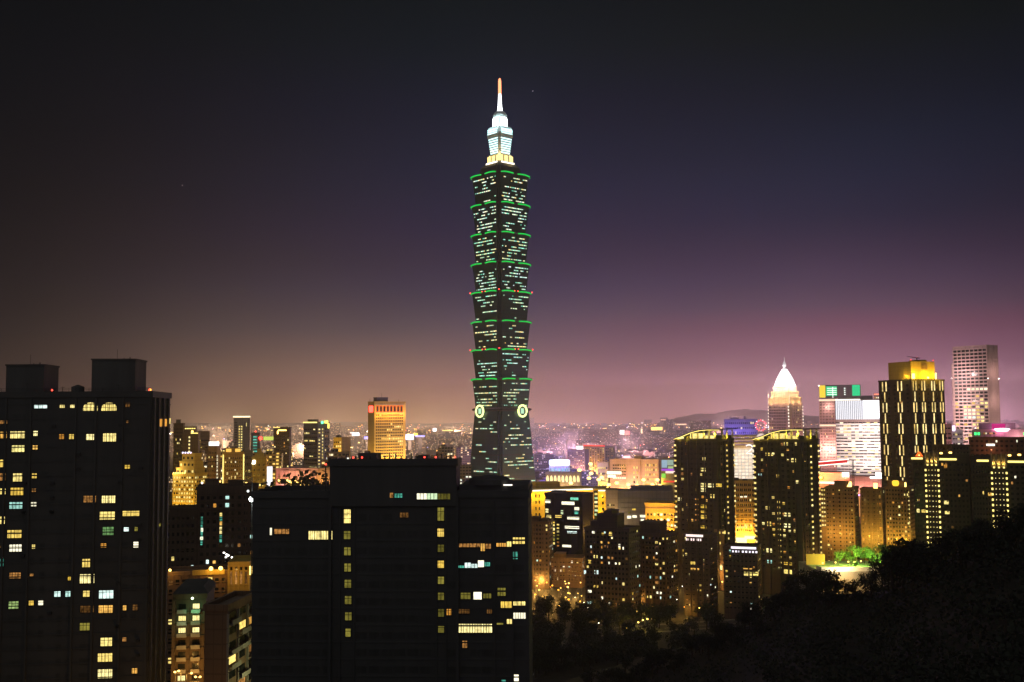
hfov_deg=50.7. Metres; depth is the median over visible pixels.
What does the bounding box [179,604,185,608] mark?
window
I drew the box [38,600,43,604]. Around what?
window
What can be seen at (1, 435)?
window
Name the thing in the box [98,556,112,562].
window
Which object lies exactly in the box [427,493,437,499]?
window
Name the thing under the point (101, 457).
window
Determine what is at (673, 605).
tree
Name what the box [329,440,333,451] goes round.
city block
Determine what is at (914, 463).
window
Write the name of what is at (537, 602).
tree
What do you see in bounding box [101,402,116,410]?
window
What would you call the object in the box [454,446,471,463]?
city block
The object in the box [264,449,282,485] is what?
city block
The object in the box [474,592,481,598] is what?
window
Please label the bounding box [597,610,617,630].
tree
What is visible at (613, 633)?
tree
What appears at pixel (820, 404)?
window
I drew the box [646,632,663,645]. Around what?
tree
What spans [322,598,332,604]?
window
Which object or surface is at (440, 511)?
window
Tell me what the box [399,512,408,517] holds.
window
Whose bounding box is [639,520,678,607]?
apartment block
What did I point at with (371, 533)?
window
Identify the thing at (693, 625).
tree
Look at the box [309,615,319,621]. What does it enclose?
window
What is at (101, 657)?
window
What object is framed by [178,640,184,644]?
window
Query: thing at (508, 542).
window
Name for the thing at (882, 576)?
tree
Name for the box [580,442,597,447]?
city block
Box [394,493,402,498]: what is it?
window
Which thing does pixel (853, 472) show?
crane mast
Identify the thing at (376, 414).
window
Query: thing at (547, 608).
tree
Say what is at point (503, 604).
window
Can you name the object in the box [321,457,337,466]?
city block
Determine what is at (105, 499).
window
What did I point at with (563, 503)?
window
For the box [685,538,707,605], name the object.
window
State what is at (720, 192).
sky
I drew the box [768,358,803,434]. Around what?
domed tower
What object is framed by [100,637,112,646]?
window
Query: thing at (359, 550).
window
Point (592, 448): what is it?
window
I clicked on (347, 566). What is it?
window
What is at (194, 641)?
window
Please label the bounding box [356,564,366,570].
window
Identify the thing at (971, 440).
window
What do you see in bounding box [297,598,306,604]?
window
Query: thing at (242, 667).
window
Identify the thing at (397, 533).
window
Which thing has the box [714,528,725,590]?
stair tower
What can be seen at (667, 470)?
billboard building
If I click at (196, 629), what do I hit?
window
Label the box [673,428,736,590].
balcony tower
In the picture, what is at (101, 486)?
window
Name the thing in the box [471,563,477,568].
window
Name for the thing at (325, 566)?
window
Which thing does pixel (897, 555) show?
tree
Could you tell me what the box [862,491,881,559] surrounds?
window
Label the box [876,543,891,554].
tree
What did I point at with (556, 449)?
city block
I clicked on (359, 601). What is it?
window
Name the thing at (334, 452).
city block
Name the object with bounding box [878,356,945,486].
finned tower
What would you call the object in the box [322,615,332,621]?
window
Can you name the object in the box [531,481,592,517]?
civic building
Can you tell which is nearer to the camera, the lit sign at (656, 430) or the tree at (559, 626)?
the tree at (559, 626)
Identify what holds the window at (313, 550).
in the office block at (370, 567)
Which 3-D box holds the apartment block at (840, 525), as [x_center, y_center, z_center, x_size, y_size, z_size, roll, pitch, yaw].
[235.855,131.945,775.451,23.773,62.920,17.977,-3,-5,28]
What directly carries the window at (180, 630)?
in the apartment block at (191, 597)
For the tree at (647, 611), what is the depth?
572.62 m
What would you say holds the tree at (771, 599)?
on the hill at (561, 675)
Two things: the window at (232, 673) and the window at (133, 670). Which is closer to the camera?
the window at (232, 673)
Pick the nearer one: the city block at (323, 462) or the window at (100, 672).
the window at (100, 672)
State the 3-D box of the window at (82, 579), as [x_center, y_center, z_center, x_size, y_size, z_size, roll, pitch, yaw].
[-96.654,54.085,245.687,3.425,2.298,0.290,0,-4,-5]
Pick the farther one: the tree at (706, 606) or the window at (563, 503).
the window at (563, 503)
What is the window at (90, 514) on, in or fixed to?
in the apartment tower at (84, 498)
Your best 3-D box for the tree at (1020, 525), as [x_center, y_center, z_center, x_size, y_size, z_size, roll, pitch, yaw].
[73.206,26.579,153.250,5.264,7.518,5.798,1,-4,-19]
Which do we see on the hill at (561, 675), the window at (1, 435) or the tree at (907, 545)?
the tree at (907, 545)
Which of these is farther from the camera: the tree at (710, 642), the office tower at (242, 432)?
the office tower at (242, 432)
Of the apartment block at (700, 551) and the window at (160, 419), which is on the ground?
the apartment block at (700, 551)
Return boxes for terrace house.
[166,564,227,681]
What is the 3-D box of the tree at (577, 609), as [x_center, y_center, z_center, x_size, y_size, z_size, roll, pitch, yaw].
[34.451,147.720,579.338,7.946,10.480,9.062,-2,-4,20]
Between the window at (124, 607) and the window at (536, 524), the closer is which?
the window at (124, 607)
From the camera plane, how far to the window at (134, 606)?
246.06 m
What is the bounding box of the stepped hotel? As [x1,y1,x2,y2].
[172,452,207,504]
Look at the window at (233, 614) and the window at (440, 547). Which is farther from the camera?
the window at (233, 614)
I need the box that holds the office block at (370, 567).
[250,453,532,681]
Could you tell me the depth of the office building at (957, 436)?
1446.92 m
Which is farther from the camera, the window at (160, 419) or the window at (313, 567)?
the window at (160, 419)
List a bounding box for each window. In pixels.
[0,431,6,438]
[7,530,21,538]
[8,601,18,609]
[9,431,24,438]
[9,502,22,509]
[9,544,21,551]
[9,572,20,578]
[10,487,23,495]
[10,514,23,520]
[11,445,24,452]
[11,457,24,463]
[12,414,25,420]
[12,473,22,481]
[28,600,33,605]
[31,473,36,478]
[34,403,47,408]
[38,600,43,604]
[54,591,60,597]
[58,434,64,439]
[59,403,64,408]
[65,591,69,597]
[68,434,73,439]
[79,573,94,583]
[79,622,89,630]
[80,605,94,612]
[81,542,94,548]
[82,513,95,519]
[82,528,91,534]
[82,558,90,567]
[82,591,89,597]
[83,402,97,410]
[83,456,96,462]
[83,471,96,476]
[83,485,95,491]
[83,495,96,502]
[84,414,97,419]
[86,434,93,440]
[97,653,112,662]
[97,669,112,678]
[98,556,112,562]
[98,571,112,577]
[98,590,113,598]
[98,605,112,613]
[99,511,114,519]
[100,456,114,462]
[100,470,114,476]
[100,485,113,490]
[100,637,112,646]
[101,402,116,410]
[101,414,115,419]
[101,495,115,503]
[102,433,116,441]
[102,526,113,535]
[122,510,139,516]
[122,605,126,610]
[131,668,137,673]
[132,604,137,610]
[133,541,138,547]
[160,419,166,426]
[169,578,224,598]
[173,457,201,504]
[174,428,181,467]
[178,628,185,632]
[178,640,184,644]
[178,652,184,656]
[178,664,184,668]
[178,676,184,680]
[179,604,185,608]
[179,616,185,620]
[192,627,198,631]
[192,639,198,643]
[192,651,198,655]
[192,663,198,667]
[193,604,199,608]
[200,495,252,555]
[225,457,241,482]
[228,625,235,634]
[229,610,235,619]
[229,639,235,649]
[229,654,235,664]
[229,669,234,678]
[238,634,244,643]
[238,662,244,672]
[239,605,245,614]
[239,619,245,629]
[239,648,244,657]
[269,527,272,535]
[274,528,289,534]
[297,514,307,520]
[297,547,307,553]
[297,564,306,570]
[297,581,306,587]
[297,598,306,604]
[297,615,306,621]
[304,429,328,464]
[308,530,332,539]
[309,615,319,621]
[310,514,320,520]
[310,547,319,553]
[310,564,319,570]
[310,581,319,587]
[310,598,319,604]
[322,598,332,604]
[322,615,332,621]
[323,514,332,520]
[323,547,332,553]
[323,564,332,570]
[323,581,332,587]
[343,509,350,523]
[343,530,350,539]
[344,547,350,555]
[344,563,350,571]
[344,579,351,588]
[344,595,351,604]
[344,612,351,620]
[345,628,350,637]
[356,514,366,519]
[356,531,366,536]
[356,547,366,553]
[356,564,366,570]
[356,581,366,587]
[356,598,366,604]
[356,615,366,621]
[369,514,379,519]
[369,531,379,536]
[369,547,379,553]
[369,564,379,570]
[369,581,379,587]
[369,598,379,604]
[369,615,379,621]
[376,414,402,458]
[382,514,391,519]
[382,531,391,536]
[382,547,391,553]
[382,564,391,570]
[382,581,391,587]
[382,598,391,604]
[382,615,391,621]
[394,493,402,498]
[395,531,404,536]
[395,547,404,553]
[395,564,404,570]
[395,581,404,587]
[395,598,404,604]
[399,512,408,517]
[416,493,426,499]
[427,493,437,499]
[437,493,450,499]
[437,507,444,521]
[437,528,444,537]
[437,544,444,552]
[437,560,444,568]
[437,576,444,584]
[437,592,444,600]
[438,608,444,617]
[438,626,444,633]
[447,608,451,615]
[459,543,479,547]
[459,608,469,613]
[459,623,492,633]
[460,592,470,599]
[462,640,467,648]
[464,562,470,568]
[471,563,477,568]
[473,176,534,480]
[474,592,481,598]
[477,560,484,567]
[480,543,484,551]
[483,593,491,598]
[484,562,490,566]
[485,543,490,549]
[486,607,492,613]
[496,542,506,547]
[497,587,505,596]
[500,601,511,609]
[506,541,510,547]
[506,618,511,624]
[513,537,524,544]
[513,601,525,605]
[513,612,525,619]
[534,524,547,578]
[562,501,573,504]
[567,516,578,519]
[586,529,639,604]
[590,448,614,470]
[640,536,664,598]
[681,442,725,560]
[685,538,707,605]
[725,550,755,608]
[735,450,753,478]
[736,483,754,531]
[760,443,809,569]
[769,406,801,434]
[820,404,835,459]
[826,489,856,560]
[836,422,880,472]
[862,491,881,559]
[886,489,913,543]
[887,384,942,472]
[914,463,968,545]
[934,447,968,452]
[953,349,988,442]
[971,440,1022,454]
[973,465,1023,524]
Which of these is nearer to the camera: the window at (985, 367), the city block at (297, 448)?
the window at (985, 367)
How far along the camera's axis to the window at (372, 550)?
214.09 m
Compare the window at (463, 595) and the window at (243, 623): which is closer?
the window at (463, 595)
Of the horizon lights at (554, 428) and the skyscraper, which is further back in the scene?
the horizon lights at (554, 428)
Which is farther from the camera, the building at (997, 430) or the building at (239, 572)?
the building at (997, 430)
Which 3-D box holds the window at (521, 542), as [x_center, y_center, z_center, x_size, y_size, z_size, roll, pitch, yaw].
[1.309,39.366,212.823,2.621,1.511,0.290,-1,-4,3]
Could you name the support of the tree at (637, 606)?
on the ground
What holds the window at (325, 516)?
in the office block at (370, 567)
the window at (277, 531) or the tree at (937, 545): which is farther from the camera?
the window at (277, 531)
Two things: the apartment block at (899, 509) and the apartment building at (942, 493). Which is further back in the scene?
the apartment block at (899, 509)
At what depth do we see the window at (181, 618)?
294.50 m
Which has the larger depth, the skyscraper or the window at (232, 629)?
the skyscraper
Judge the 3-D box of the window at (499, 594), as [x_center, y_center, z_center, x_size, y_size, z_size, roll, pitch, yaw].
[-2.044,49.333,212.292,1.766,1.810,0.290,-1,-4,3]
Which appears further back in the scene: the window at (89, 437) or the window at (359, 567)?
the window at (89, 437)
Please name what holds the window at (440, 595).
in the office block at (370, 567)
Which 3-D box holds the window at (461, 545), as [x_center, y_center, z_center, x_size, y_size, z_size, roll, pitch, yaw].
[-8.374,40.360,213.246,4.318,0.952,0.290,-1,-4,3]
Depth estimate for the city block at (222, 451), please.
1207.16 m
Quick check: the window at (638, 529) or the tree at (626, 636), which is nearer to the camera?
the tree at (626, 636)
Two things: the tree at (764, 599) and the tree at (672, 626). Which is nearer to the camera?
the tree at (764, 599)
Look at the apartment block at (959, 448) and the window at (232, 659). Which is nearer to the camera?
the window at (232, 659)
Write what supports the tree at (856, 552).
on the terrace
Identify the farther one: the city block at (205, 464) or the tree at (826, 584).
the city block at (205, 464)
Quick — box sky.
[0,0,1023,423]
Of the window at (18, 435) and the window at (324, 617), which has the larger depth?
the window at (18, 435)
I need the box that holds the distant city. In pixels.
[169,416,1023,452]
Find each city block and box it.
[169,477,172,491]
[200,449,204,460]
[203,461,222,482]
[221,450,224,464]
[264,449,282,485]
[292,443,302,458]
[292,457,302,466]
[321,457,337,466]
[326,448,349,459]
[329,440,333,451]
[406,450,415,458]
[417,438,425,453]
[431,452,454,457]
[438,445,453,454]
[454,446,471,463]
[460,464,470,483]
[464,439,471,447]
[533,452,553,470]
[534,450,551,453]
[539,467,548,476]
[544,444,562,454]
[565,439,575,455]
[570,469,595,484]
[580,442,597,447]
[586,475,597,486]
[615,451,622,457]
[630,451,642,457]
[643,450,653,455]
[653,450,667,458]
[669,451,674,457]
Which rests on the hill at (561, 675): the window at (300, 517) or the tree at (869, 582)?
the tree at (869, 582)
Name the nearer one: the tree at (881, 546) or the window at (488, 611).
the window at (488, 611)
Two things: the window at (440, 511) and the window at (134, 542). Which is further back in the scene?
the window at (134, 542)
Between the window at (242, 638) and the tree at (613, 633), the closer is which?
the window at (242, 638)
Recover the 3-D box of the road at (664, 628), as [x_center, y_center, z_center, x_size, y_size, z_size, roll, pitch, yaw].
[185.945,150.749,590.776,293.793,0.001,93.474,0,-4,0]
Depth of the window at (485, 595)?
212.32 m
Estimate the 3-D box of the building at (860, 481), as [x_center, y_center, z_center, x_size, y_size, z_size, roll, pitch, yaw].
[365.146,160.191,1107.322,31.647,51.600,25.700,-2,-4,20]
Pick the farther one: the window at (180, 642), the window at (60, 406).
the window at (180, 642)
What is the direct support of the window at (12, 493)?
in the apartment tower at (84, 498)
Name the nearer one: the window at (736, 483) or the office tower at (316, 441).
the window at (736, 483)
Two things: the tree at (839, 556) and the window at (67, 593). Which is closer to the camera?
the window at (67, 593)
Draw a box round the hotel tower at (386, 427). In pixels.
[368,393,405,458]
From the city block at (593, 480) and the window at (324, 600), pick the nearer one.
the window at (324, 600)
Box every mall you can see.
[733,435,756,478]
[819,459,849,513]
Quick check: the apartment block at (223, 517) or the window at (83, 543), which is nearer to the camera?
the window at (83, 543)
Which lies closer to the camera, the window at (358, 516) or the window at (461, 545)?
the window at (461, 545)
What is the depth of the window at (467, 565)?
212.95 m
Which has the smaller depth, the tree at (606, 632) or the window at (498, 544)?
the window at (498, 544)
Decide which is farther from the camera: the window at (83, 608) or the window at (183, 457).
the window at (183, 457)
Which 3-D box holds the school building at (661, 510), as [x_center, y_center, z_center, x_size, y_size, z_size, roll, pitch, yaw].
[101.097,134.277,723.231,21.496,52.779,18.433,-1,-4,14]
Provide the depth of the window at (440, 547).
213.47 m
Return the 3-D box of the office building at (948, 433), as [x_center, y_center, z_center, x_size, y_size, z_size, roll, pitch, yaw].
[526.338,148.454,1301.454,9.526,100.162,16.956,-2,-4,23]
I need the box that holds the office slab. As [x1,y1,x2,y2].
[835,396,880,481]
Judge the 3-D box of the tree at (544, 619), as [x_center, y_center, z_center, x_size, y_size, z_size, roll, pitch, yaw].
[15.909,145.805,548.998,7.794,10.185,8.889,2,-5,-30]
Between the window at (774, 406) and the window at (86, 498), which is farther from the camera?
the window at (774, 406)
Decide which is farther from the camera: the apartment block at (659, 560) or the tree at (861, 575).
the apartment block at (659, 560)
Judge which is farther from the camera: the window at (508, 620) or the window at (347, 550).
the window at (347, 550)
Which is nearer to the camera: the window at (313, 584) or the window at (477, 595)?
the window at (477, 595)
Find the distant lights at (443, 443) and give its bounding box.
[170,425,768,462]
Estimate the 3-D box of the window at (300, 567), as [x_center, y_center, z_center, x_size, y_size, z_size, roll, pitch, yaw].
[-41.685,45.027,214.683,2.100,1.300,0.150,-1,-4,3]
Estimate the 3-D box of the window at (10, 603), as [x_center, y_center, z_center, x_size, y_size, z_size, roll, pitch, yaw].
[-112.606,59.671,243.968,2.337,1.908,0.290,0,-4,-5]
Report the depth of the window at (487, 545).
213.00 m
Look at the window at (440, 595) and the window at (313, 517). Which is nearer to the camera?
the window at (440, 595)
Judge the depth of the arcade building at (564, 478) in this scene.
1374.72 m
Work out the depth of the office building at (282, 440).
1244.16 m
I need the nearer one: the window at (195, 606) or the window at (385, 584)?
the window at (385, 584)
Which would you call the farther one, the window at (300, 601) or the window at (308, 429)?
the window at (308, 429)
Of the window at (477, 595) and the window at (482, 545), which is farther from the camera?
the window at (482, 545)
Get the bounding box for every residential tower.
[172,419,184,487]
[183,426,199,452]
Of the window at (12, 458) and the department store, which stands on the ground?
the department store
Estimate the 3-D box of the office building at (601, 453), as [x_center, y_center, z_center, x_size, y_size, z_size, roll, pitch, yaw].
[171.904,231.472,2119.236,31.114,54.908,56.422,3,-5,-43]
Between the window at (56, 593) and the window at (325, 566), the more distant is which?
the window at (56, 593)
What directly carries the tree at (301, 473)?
on the ground
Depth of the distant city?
4730.80 m
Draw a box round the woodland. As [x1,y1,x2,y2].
[621,514,1023,681]
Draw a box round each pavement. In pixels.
[533,515,593,668]
[597,619,748,636]
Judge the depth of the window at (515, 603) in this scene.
211.91 m
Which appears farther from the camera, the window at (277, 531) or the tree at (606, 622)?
the tree at (606, 622)
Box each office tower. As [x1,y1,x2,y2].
[233,416,250,449]
[303,419,329,466]
[818,385,860,470]
[873,393,878,398]
[951,345,1000,444]
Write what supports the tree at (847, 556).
on the terrace
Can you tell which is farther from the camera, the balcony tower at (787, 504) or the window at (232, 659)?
the balcony tower at (787, 504)
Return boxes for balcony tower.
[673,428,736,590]
[752,428,821,596]
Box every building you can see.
[197,431,209,460]
[207,442,220,482]
[222,448,243,482]
[244,450,252,482]
[251,431,273,452]
[273,427,290,466]
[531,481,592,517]
[545,471,581,485]
[567,446,588,470]
[584,445,614,472]
[593,486,606,519]
[597,462,609,487]
[605,485,673,524]
[645,501,675,530]
[660,458,674,500]
[734,478,755,542]
[851,473,881,522]
[946,424,951,443]
[952,426,962,443]
[972,423,1023,436]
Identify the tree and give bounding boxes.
[259,470,329,488]
[259,476,329,487]
[291,469,324,484]
[532,606,545,619]
[532,620,546,629]
[534,596,551,611]
[536,594,553,602]
[537,597,554,620]
[537,618,548,628]
[547,616,565,635]
[554,600,571,612]
[557,609,571,624]
[569,606,582,618]
[569,609,587,623]
[575,601,587,608]
[579,609,596,621]
[581,610,594,621]
[583,599,600,610]
[593,609,601,623]
[595,598,614,612]
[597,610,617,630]
[597,625,615,639]
[606,631,623,640]
[611,611,630,632]
[611,631,633,651]
[613,606,631,624]
[614,651,633,672]
[615,600,628,622]
[620,621,638,636]
[622,601,634,617]
[627,607,640,622]
[628,627,650,641]
[633,601,648,621]
[638,602,658,623]
[642,623,659,642]
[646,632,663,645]
[648,610,665,628]
[649,603,664,613]
[658,606,676,622]
[659,601,679,619]
[667,620,677,631]
[678,623,690,633]
[681,632,700,657]
[683,617,699,635]
[694,605,703,617]
[698,598,717,615]
[699,629,717,660]
[700,608,717,629]
[703,613,725,636]
[738,600,762,631]
[758,595,768,617]
[768,594,777,608]
[781,574,803,603]
[792,568,818,586]
[806,568,826,579]
[809,568,838,607]
[819,589,837,608]
[820,586,843,604]
[821,569,848,604]
[835,551,844,564]
[840,578,849,592]
[842,551,854,563]
[846,578,861,593]
[847,544,863,562]
[850,589,863,601]
[857,572,868,588]
[859,552,867,562]
[861,575,879,601]
[863,545,878,558]
[866,566,880,581]
[867,554,884,583]
[873,545,908,587]
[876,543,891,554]
[880,537,930,596]
[881,567,900,590]
[907,541,934,580]
[924,534,953,567]
[933,536,950,565]
[936,528,958,562]
[945,527,972,568]
[967,517,993,556]
[976,525,997,542]
[987,507,1019,540]
[1009,502,1023,531]
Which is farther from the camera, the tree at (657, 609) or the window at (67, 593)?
the tree at (657, 609)
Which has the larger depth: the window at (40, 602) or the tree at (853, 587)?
the window at (40, 602)
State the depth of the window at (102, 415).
248.60 m
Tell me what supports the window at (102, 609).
in the apartment tower at (84, 498)
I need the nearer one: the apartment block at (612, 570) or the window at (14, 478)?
the window at (14, 478)
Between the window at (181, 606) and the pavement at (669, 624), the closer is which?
the window at (181, 606)
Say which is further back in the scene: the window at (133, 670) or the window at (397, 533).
the window at (133, 670)
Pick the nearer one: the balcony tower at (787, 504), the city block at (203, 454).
the balcony tower at (787, 504)
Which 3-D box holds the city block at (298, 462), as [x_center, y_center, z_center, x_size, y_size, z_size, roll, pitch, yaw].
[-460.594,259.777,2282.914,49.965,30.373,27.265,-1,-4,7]
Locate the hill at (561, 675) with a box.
[533,541,1023,681]
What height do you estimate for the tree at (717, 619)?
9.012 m
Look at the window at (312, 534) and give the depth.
214.88 m
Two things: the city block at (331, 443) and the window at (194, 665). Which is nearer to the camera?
the window at (194, 665)
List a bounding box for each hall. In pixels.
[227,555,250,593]
[275,467,329,484]
[549,460,569,470]
[724,416,756,444]
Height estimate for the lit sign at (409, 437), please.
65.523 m
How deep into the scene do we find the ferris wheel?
2492.12 m
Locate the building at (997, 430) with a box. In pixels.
[972,423,1023,436]
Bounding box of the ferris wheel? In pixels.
[755,419,766,432]
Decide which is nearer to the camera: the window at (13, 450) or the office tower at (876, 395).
the window at (13, 450)
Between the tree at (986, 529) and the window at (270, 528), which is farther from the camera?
the window at (270, 528)
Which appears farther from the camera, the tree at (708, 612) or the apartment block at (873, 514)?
the apartment block at (873, 514)
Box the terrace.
[799,554,887,593]
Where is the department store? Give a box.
[607,455,660,487]
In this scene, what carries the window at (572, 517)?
in the glass office
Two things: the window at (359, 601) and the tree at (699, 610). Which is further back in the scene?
the tree at (699, 610)
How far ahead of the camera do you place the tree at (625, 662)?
293.38 m
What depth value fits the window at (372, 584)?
213.62 m
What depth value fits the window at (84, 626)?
244.86 m
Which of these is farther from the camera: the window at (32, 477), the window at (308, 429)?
the window at (308, 429)
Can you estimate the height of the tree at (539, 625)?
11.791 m
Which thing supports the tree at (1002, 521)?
on the hill at (561, 675)
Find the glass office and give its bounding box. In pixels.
[544,490,592,554]
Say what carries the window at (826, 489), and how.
in the apartment block at (840, 525)
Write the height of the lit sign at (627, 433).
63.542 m
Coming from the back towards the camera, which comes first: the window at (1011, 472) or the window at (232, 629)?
the window at (1011, 472)
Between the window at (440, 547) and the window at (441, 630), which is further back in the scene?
the window at (440, 547)
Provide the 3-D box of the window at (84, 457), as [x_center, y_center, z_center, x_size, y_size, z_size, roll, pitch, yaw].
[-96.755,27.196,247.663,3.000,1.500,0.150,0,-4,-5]
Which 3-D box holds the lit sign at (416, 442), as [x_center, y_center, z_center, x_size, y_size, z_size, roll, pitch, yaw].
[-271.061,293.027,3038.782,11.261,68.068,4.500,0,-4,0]
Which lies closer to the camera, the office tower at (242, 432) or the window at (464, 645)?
the window at (464, 645)
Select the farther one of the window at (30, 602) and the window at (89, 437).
the window at (89, 437)
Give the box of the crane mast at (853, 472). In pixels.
[852,460,854,484]
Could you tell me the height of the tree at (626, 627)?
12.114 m
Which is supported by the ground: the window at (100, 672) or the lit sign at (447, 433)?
the lit sign at (447, 433)
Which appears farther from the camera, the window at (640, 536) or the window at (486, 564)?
the window at (640, 536)
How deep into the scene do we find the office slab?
1504.48 m
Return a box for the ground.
[169,421,1023,680]
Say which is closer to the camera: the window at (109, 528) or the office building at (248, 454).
the window at (109, 528)
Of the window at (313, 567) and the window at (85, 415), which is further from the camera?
the window at (85, 415)
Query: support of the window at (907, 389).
in the finned tower at (912, 405)
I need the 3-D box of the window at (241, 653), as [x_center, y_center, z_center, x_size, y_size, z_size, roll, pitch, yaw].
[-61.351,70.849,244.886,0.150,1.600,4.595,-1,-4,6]
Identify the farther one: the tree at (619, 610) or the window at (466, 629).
the tree at (619, 610)
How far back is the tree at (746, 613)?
253.88 m
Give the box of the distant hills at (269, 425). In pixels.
[171,422,586,427]
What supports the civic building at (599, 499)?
on the ground
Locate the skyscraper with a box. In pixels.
[470,78,535,483]
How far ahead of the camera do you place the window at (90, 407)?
248.35 m
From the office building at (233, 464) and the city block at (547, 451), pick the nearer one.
the office building at (233, 464)
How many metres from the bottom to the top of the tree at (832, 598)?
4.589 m
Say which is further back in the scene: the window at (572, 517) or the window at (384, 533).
the window at (572, 517)
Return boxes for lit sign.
[352,433,358,451]
[364,437,367,448]
[406,434,413,449]
[414,433,417,453]
[415,435,424,454]
[442,430,452,437]
[620,430,623,451]
[625,431,629,450]
[651,427,661,434]
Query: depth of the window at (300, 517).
215.30 m
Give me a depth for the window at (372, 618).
213.21 m
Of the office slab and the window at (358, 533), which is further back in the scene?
the office slab
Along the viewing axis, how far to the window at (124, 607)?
245.88 m
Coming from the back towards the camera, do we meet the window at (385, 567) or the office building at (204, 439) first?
the office building at (204, 439)
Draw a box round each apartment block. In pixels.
[168,504,196,566]
[171,578,215,681]
[195,478,258,565]
[203,591,251,681]
[251,448,267,489]
[333,435,350,458]
[531,516,552,589]
[551,552,584,587]
[584,509,641,617]
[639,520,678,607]
[683,531,718,616]
[723,542,762,618]
[820,480,860,560]
[858,483,886,562]
[884,480,915,574]
[932,444,969,452]
[968,437,1023,455]
[969,459,973,554]
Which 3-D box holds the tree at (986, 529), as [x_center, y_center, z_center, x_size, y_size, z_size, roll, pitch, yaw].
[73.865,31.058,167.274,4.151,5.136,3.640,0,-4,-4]
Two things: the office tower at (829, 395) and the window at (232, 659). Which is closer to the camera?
the window at (232, 659)
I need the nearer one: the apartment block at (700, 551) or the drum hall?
the apartment block at (700, 551)
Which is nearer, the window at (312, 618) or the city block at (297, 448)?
the window at (312, 618)
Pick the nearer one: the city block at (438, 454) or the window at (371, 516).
the window at (371, 516)
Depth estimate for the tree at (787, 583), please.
244.26 m
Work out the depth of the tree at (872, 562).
212.13 m
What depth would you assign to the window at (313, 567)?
214.46 m
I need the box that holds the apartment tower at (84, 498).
[0,349,171,681]
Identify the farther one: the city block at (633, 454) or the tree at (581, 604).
the city block at (633, 454)
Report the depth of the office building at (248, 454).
775.01 m
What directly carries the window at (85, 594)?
in the apartment tower at (84, 498)
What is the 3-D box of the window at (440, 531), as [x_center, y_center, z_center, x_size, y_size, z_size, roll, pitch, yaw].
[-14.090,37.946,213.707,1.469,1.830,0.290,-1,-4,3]
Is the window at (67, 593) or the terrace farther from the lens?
the terrace
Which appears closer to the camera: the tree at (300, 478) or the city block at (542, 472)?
the tree at (300, 478)
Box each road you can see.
[533,587,576,675]
[597,620,751,634]
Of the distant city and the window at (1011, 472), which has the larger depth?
the distant city
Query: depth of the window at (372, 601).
213.42 m
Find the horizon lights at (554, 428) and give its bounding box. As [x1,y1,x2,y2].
[171,423,811,432]
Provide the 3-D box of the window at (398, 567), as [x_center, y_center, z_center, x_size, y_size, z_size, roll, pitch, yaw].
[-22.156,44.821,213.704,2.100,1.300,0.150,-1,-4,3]
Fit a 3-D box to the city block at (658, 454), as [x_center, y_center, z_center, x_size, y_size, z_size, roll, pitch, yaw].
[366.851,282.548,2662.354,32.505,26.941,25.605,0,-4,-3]
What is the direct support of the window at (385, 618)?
in the office block at (370, 567)
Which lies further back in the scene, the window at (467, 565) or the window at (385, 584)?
the window at (385, 584)
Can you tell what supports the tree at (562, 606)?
on the ground
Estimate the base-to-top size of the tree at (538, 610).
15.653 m
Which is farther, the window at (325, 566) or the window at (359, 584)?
the window at (325, 566)
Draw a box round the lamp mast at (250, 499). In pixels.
[247,477,252,590]
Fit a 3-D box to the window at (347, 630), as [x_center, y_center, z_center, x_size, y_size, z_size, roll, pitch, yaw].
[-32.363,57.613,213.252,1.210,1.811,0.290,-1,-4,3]
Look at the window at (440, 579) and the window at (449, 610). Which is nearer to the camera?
the window at (449, 610)
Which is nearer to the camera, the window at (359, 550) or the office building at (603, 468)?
the window at (359, 550)
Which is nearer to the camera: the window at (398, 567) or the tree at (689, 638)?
the window at (398, 567)
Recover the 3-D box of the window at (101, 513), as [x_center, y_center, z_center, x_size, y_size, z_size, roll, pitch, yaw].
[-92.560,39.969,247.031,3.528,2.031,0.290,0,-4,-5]
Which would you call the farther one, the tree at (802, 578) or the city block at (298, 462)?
the city block at (298, 462)
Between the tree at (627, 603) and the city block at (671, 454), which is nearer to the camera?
the tree at (627, 603)
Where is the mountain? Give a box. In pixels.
[613,409,818,426]
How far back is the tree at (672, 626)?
542.83 m
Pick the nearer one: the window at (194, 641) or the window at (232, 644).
the window at (232, 644)
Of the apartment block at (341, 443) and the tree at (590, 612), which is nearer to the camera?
the tree at (590, 612)
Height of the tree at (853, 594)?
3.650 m
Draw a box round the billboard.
[267,466,272,485]
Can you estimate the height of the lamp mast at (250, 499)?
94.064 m
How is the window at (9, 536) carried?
in the apartment tower at (84, 498)
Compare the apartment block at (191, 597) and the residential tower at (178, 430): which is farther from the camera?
the residential tower at (178, 430)
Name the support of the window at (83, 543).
in the apartment tower at (84, 498)

